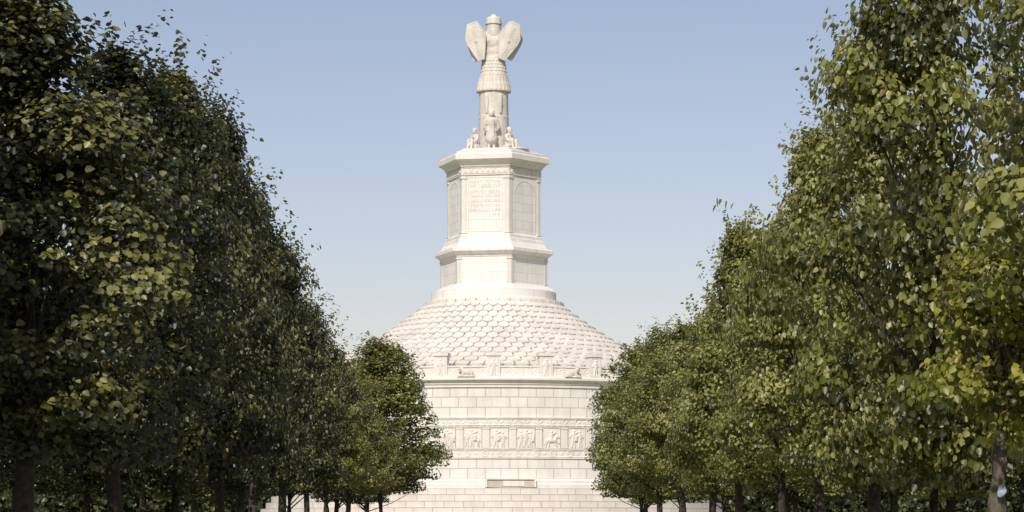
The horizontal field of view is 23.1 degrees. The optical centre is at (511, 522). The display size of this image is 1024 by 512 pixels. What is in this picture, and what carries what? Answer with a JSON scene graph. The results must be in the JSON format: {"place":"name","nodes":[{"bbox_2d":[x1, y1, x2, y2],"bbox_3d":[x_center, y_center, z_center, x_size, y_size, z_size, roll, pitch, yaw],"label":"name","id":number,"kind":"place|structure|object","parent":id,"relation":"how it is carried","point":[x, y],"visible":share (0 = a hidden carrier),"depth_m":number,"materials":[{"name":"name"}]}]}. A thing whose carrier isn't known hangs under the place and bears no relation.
{"place":"outdoors","nodes":[
{"label":"outdoors","id":0,"kind":"place"},
{"bbox_2d":[3,0,1023,507],"label":"sky","id":1,"kind":"structure","parent":0,"point":[644,114],"materials":[{"name":"blue"}]},
{"bbox_3d":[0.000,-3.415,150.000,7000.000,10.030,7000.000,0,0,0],"label":"ground","id":2,"kind":"structure","parent":0,"visible":0},
{"bbox_2d":[0,155,4,236],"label":"linden tree","id":3,"kind":"object","parent":2,"relation":"on","point":[2,226],"depth_m":25.00,"materials":[{"name":"green plant"}]},
{"bbox_2d":[0,287,63,492],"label":"linden tree","id":4,"kind":"object","parent":2,"relation":"on","point":[11,469],"visible":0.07,"depth_m":47.46,"materials":[{"name":"green plant"}]},
{"bbox_2d":[0,242,117,511],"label":"linden tree","id":5,"kind":"object","parent":2,"relation":"on","point":[53,483],"visible":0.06,"depth_m":54.86,"materials":[{"name":"green plant"}]},
{"bbox_2d":[10,442,165,511],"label":"linden tree","id":6,"kind":"object","parent":2,"relation":"on","point":[95,483],"visible":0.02,"depth_m":63.25,"materials":[{"name":"green plant"}]},
{"bbox_2d":[0,0,248,511],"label":"linden tree","id":7,"kind":"object","parent":2,"relation":"on","point":[47,136],"visible":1,"depth_m":26.31,"materials":[{"name":"green plant"}]},
{"bbox_2d":[0,9,261,511],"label":"linden tree","id":8,"kind":"object","parent":2,"relation":"on","point":[122,69],"visible":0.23,"depth_m":32.28,"materials":[{"name":"green plant"}]},
{"bbox_2d":[91,474,211,511],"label":"linden tree","id":9,"kind":"object","parent":2,"relation":"on","point":[166,490],"visible":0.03,"depth_m":73.81,"materials":[{"name":"green plant"}]},
{"bbox_2d":[10,23,331,511],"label":"linden tree","id":10,"kind":"object","parent":2,"relation":"on","point":[210,444],"visible":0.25,"depth_m":38.24,"materials":[{"name":"green plant"}]},
{"bbox_2d":[149,479,248,511],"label":"linden tree","id":11,"kind":"object","parent":2,"relation":"on","point":[195,498],"visible":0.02,"depth_m":85.58,"materials":[{"name":"green plant"}]},
{"bbox_2d":[192,398,290,511],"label":"linden tree","id":12,"kind":"object","parent":2,"relation":"on","point":[240,504],"visible":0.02,"depth_m":69.73,"materials":[{"name":"green plant"}]},
{"bbox_2d":[210,488,272,511],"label":"linden tree","id":13,"kind":"object","parent":2,"relation":"on","point":[247,490],"visible":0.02,"depth_m":100.50,"materials":[{"name":"green plant"}]},
{"bbox_2d":[186,88,315,511],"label":"linden tree","id":14,"kind":"object","parent":2,"relation":"on","point":[270,373],"visible":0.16,"depth_m":44.79,"materials":[{"name":"green plant"}]},
{"bbox_2d":[204,155,358,511],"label":"linden tree","id":15,"kind":"object","parent":2,"relation":"on","point":[329,408],"visible":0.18,"depth_m":51.90,"materials":[{"name":"green plant"}]},
{"bbox_2d":[257,217,352,511],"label":"linden tree","id":16,"kind":"object","parent":2,"relation":"on","point":[312,341],"visible":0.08,"depth_m":59.36,"materials":[{"name":"green plant"}]},
{"bbox_2d":[256,464,360,511],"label":"linden tree","id":17,"kind":"object","parent":2,"relation":"on","point":[290,494],"depth_m":87.86,"materials":[{"name":"green plant"}]},
{"bbox_2d":[275,287,377,511],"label":"linden tree","id":18,"kind":"object","parent":2,"relation":"on","point":[328,469],"visible":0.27,"depth_m":67.13,"materials":[{"name":"green plant"}]},
{"bbox_2d":[309,460,374,511],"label":"linden tree","id":19,"kind":"object","parent":2,"relation":"on","point":[331,493],"visible":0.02,"depth_m":107.13,"materials":[{"name":"green plant"}]},
{"bbox_2d":[316,343,394,511],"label":"linden tree","id":20,"kind":"object","parent":2,"relation":"on","point":[347,459],"visible":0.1,"depth_m":75.94,"materials":[{"name":"green plant"}]},
{"bbox_2d":[328,361,409,511],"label":"linden tree","id":21,"kind":"object","parent":2,"relation":"on","point":[376,482],"visible":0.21,"depth_m":85.77,"materials":[{"name":"green plant"}]},
{"bbox_2d":[340,425,420,511],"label":"linden tree","id":22,"kind":"object","parent":2,"relation":"on","point":[366,500],"visible":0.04,"depth_m":117.68,"materials":[{"name":"green plant"}]},
{"bbox_2d":[336,330,453,511],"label":"linden tree","id":23,"kind":"object","parent":2,"relation":"on","point":[403,392],"visible":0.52,"depth_m":95.98,"materials":[{"name":"green plant"}]},
{"bbox_2d":[260,14,721,511],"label":"monument","id":24,"kind":"object","parent":2,"relation":"on","point":[513,355],"visible":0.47,"depth_m":170.02,"materials":[{"name":"stone"}]},
{"bbox_2d":[0,470,1020,511],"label":"distant treeline","id":25,"kind":"object","parent":2,"relation":"on","point":[757,502],"visible":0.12,"depth_m":211.05,"materials":[{"name":"green plant"}]},
{"bbox_2d":[584,336,675,511],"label":"linden tree","id":26,"kind":"object","parent":2,"relation":"on","point":[623,487],"visible":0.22,"depth_m":103.51,"materials":[{"name":"green plant"}]},
{"bbox_2d":[599,433,668,511],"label":"linden tree","id":27,"kind":"object","parent":2,"relation":"on","point":[650,502],"visible":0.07,"depth_m":121.65,"materials":[{"name":"green plant"}]},
{"bbox_2d":[589,314,692,511],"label":"linden tree","id":28,"kind":"object","parent":2,"relation":"on","point":[644,486],"visible":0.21,"depth_m":91.53,"materials":[{"name":"green plant"}]},
{"bbox_2d":[615,314,726,511],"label":"linden tree","id":29,"kind":"object","parent":2,"relation":"on","point":[639,446],"visible":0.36,"depth_m":79.35,"materials":[{"name":"green plant"}]},
{"bbox_2d":[662,488,720,511],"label":"linden tree","id":30,"kind":"object","parent":2,"relation":"on","point":[693,498],"visible":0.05,"depth_m":111.38,"materials":[{"name":"green plant"}]},
{"bbox_2d":[657,285,754,511],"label":"linden tree","id":31,"kind":"object","parent":2,"relation":"on","point":[722,487],"visible":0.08,"depth_m":68.80,"materials":[{"name":"green plant"}]},
{"bbox_2d":[673,445,755,511],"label":"linden tree","id":32,"kind":"object","parent":2,"relation":"on","point":[724,498],"visible":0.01,"depth_m":89.89,"materials":[{"name":"green plant"}]},
{"bbox_2d":[649,206,796,511],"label":"linden tree","id":33,"kind":"object","parent":2,"relation":"on","point":[701,449],"visible":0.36,"depth_m":59.59,"materials":[{"name":"green plant"}]},
{"bbox_2d":[700,228,837,511],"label":"linden tree","id":34,"kind":"object","parent":2,"relation":"on","point":[720,428],"visible":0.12,"depth_m":51.68,"materials":[{"name":"green plant"}]},
{"bbox_2d":[726,375,814,511],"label":"linden tree","id":35,"kind":"object","parent":2,"relation":"on","point":[792,483],"visible":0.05,"depth_m":71.66,"materials":[{"name":"green plant"}]},
{"bbox_2d":[750,488,824,511],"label":"linden tree","id":36,"kind":"object","parent":2,"relation":"on","point":[795,505],"visible":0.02,"depth_m":99.90,"materials":[{"name":"green plant"}]},
{"bbox_2d":[698,88,916,511],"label":"linden tree","id":37,"kind":"object","parent":2,"relation":"on","point":[761,392],"visible":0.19,"depth_m":45.04,"materials":[{"name":"green plant"}]},
{"bbox_2d":[794,484,889,511],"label":"linden tree","id":38,"kind":"object","parent":2,"relation":"on","point":[838,495],"visible":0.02,"depth_m":84.96,"materials":[{"name":"green plant"}]},
{"bbox_2d":[755,10,970,511],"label":"linden tree","id":39,"kind":"object","parent":2,"relation":"on","point":[847,354],"visible":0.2,"depth_m":38.71,"materials":[{"name":"green plant"}]},
{"bbox_2d":[713,0,1023,511],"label":"linden tree","id":40,"kind":"object","parent":2,"relation":"on","point":[933,439],"visible":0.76,"depth_m":32.10,"materials":[{"name":"green plant"}]},
{"bbox_2d":[843,290,927,511],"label":"linden tree","id":41,"kind":"object","parent":2,"relation":"on","point":[894,502],"depth_m":74.28,"materials":[{"name":"green plant"}]},
{"bbox_2d":[894,286,1014,511],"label":"linden tree","id":42,"kind":"object","parent":2,"relation":"on","point":[949,497],"visible":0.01,"depth_m":63.31,"materials":[{"name":"green plant"}]},
{"bbox_2d":[907,201,1023,511],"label":"young linden tree","id":43,"kind":"object","parent":2,"relation":"on","point":[995,384],"visible":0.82,"depth_m":25.69,"materials":[{"name":"green plant"}]},
{"bbox_2d":[997,481,1006,496],"bbox_3d":[5.066,-0.350,25.836,0.090,0.179,0.018,12,2,10],"label":"tree tag","id":44,"kind":"object","parent":43,"relation":"attached to","point":[1001,491],"visible":1,"depth_m":25.83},
{"bbox_2d":[921,0,1023,306],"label":"linden tree","id":45,"kind":"object","parent":2,"relation":"on","point":[986,206],"visible":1,"depth_m":24.39,"materials":[{"name":"green plant"}]},
{"bbox_2d":[952,245,1023,511],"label":"linden tree","id":46,"kind":"object","parent":2,"relation":"on","point":[983,484],"visible":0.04,"depth_m":54.52,"materials":[{"name":"green plant"}]},
{"bbox_2d":[990,414,1023,479],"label":"linden tree","id":47,"kind":"object","parent":2,"relation":"on","point":[1010,475],"visible":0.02,"depth_m":48.42,"materials":[{"name":"green plant"}]}
]}

